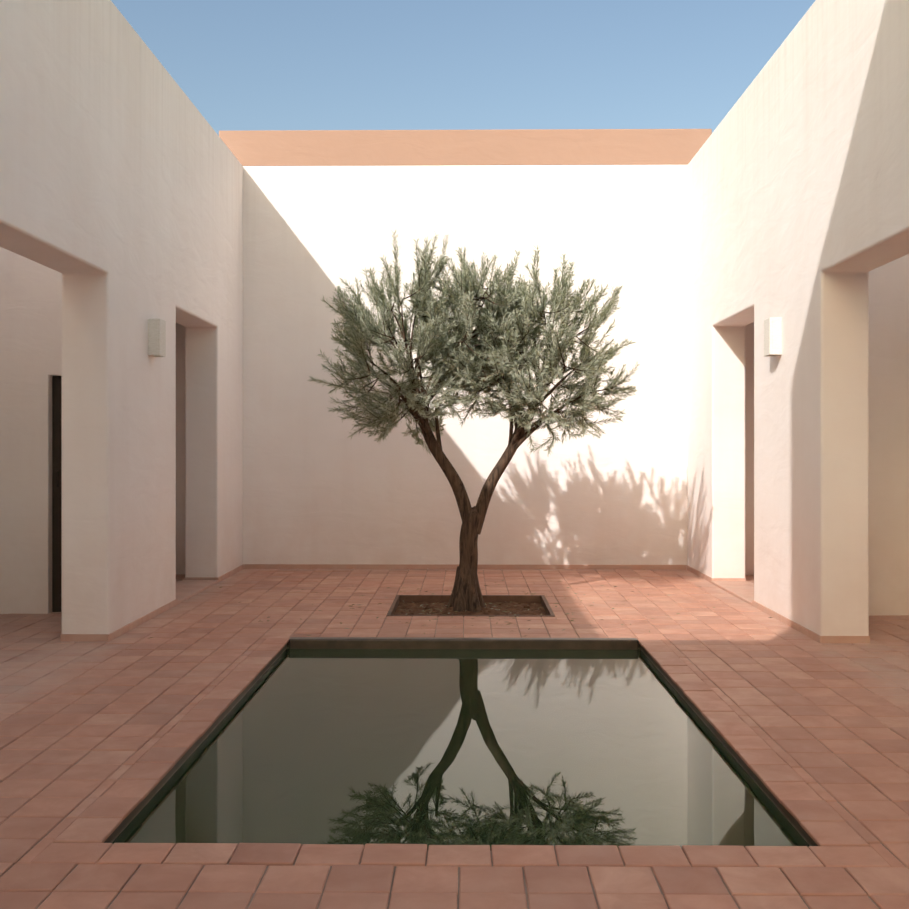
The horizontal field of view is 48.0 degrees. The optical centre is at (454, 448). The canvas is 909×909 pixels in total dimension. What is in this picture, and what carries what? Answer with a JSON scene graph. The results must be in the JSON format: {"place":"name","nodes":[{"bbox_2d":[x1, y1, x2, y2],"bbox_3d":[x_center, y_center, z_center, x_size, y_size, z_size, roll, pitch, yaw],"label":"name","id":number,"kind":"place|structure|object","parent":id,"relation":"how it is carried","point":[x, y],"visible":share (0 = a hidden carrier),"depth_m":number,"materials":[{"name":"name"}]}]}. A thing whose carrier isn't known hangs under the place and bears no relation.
{"place":"outdoors","nodes":[
{"label":"outdoors","id":0,"kind":"place"},
{"bbox_2d":[0,247,61,613],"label":"wall","id":1,"kind":"structure","parent":0,"point":[30,328],"depth_m":7.45,"materials":[{"name":"white paint"}]},
{"bbox_2d":[52,376,61,611],"bbox_3d":[-2.757,0.363,7.519,0.410,1.790,0.070,0,0,1],"label":"room door","id":2,"kind":"structure","parent":1,"relation":"in","point":[56,486],"depth_m":7.51,"materials":[{"name":"black"}]},
{"bbox_2d":[0,569,908,908],"bbox_3d":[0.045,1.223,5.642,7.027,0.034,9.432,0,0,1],"label":"floor tiles","id":3,"kind":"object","parent":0,"point":[46,675],"depth_m":4.65,"materials":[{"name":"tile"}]},
{"bbox_2d":[0,0,242,633],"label":"side wall","id":4,"kind":"structure","parent":3,"relation":"on","point":[121,188],"depth_m":6.69,"materials":[{"name":"white paint"}]},
{"bbox_2d":[148,318,165,356],"bbox_3d":[-2.112,-0.782,7.246,0.085,0.260,0.140,0,0,1],"label":"wall sconce","id":5,"kind":"object","parent":4,"relation":"attached to","point":[156,337],"depth_m":7.18,"materials":[{"name":"stone"}]},
{"bbox_2d":[176,323,184,573],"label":"door","id":6,"kind":"structure","parent":3,"relation":"on","point":[180,449],"depth_m":9.77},
{"bbox_2d":[176,580,218,603],"bbox_3d":[-2.289,1.197,8.538,0.324,0.022,1.314,0,0,1],"label":"door threshold","id":7,"kind":"object","parent":3,"relation":"on","point":[186,589],"depth_m":8.69,"materials":[{"name":"stone"}]},
{"bbox_2d":[31,638,890,868],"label":"pool coping tiles","id":8,"kind":"object","parent":3,"relation":"on","point":[838,840],"depth_m":3.10,"materials":[{"name":"orange tile"}]},
{"bbox_2d":[60,564,869,642],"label":"skirting tiles","id":9,"kind":"object","parent":3,"relation":"on","point":[759,606],"depth_m":9.77,"materials":[{"name":"tile"}]},
{"bbox_2d":[243,165,687,569],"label":"back wall","id":10,"kind":"structure","parent":3,"relation":"on","point":[320,486],"depth_m":10.21,"materials":[{"name":"white paint"}]},
{"bbox_2d":[219,129,711,165],"bbox_3d":[0.104,-3.012,10.415,4.940,0.360,0.388,0,0,1],"label":"peach wall band","id":11,"kind":"object","parent":10,"relation":"on","point":[464,147],"depth_m":10.22,"materials":[{"name":"paint"}]},
{"bbox_2d":[386,595,554,616],"bbox_3d":[0.123,1.307,7.859,1.212,0.203,1.032,0,0,1],"label":"planter edge","id":12,"kind":"object","parent":3,"relation":"on","point":[530,599],"depth_m":8.35,"materials":[{"name":"brown metal"}]},
{"bbox_2d":[711,581,753,604],"bbox_3d":[2.450,1.197,8.481,0.324,0.022,1.314,0,0,1],"label":"door threshold","id":13,"kind":"object","parent":3,"relation":"on","point":[743,590],"depth_m":8.63,"materials":[{"name":"stone"}]},
{"bbox_2d":[745,322,753,574],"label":"door","id":14,"kind":"structure","parent":3,"relation":"on","point":[749,449],"depth_m":9.71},
{"bbox_2d":[688,0,908,635],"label":"side wall","id":15,"kind":"structure","parent":3,"relation":"on","point":[798,194],"depth_m":6.70,"materials":[{"name":"white paint"}]},
{"bbox_2d":[764,318,781,356],"bbox_3d":[2.242,-0.782,7.193,0.085,0.260,0.140,0,0,1],"label":"wall sconce","id":16,"kind":"object","parent":15,"relation":"attached to","point":[772,336],"depth_m":7.12,"materials":[{"name":"stone"}]},
{"bbox_2d":[111,0,815,135],"label":"sky","id":17,"kind":"structure","parent":0,"point":[243,65],"materials":[{"name":"blue"}]},
{"bbox_2d":[869,254,908,615],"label":"wall","id":18,"kind":"structure","parent":0,"point":[889,438],"depth_m":7.37,"materials":[{"name":"white paint"}]},
{"label":"ground","id":19,"kind":"structure","parent":0,"visible":0},
{"bbox_2d":[104,642,817,850],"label":"pool side edges","id":20,"kind":"object","parent":19,"relation":"in","point":[141,805],"depth_m":4.07,"materials":[{"name":"black stone"}]},
{"bbox_2d":[112,648,809,849],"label":"pool water","id":21,"kind":"structure","parent":20,"relation":"in","point":[553,747],"depth_m":4.09,"materials":[{"name":"liquid"}]},
{"bbox_2d":[289,637,638,649],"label":"pool kerb","id":22,"kind":"structure","parent":20,"relation":"in","point":[453,643],"depth_m":6.40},
{"bbox_2d":[394,601,545,614],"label":"planter soil","id":23,"kind":"structure","parent":19,"relation":"on","point":[511,607],"depth_m":7.91,"materials":[{"name":"brown soil"}]},
{"bbox_2d":[148,578,791,667],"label":"fallen leaves","id":24,"kind":"object","parent":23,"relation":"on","point":[476,616],"depth_m":7.75,"materials":[{"name":"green plant"}]},
{"bbox_2d":[308,230,639,611],"bbox_3d":[0.136,-0.184,7.818,2.472,3.033,1.645,0,0,1],"label":"olive tree","id":25,"kind":"object","parent":23,"relation":"in","point":[487,356],"depth_m":7.60,"materials":[{"name":"green plant"}]}
]}

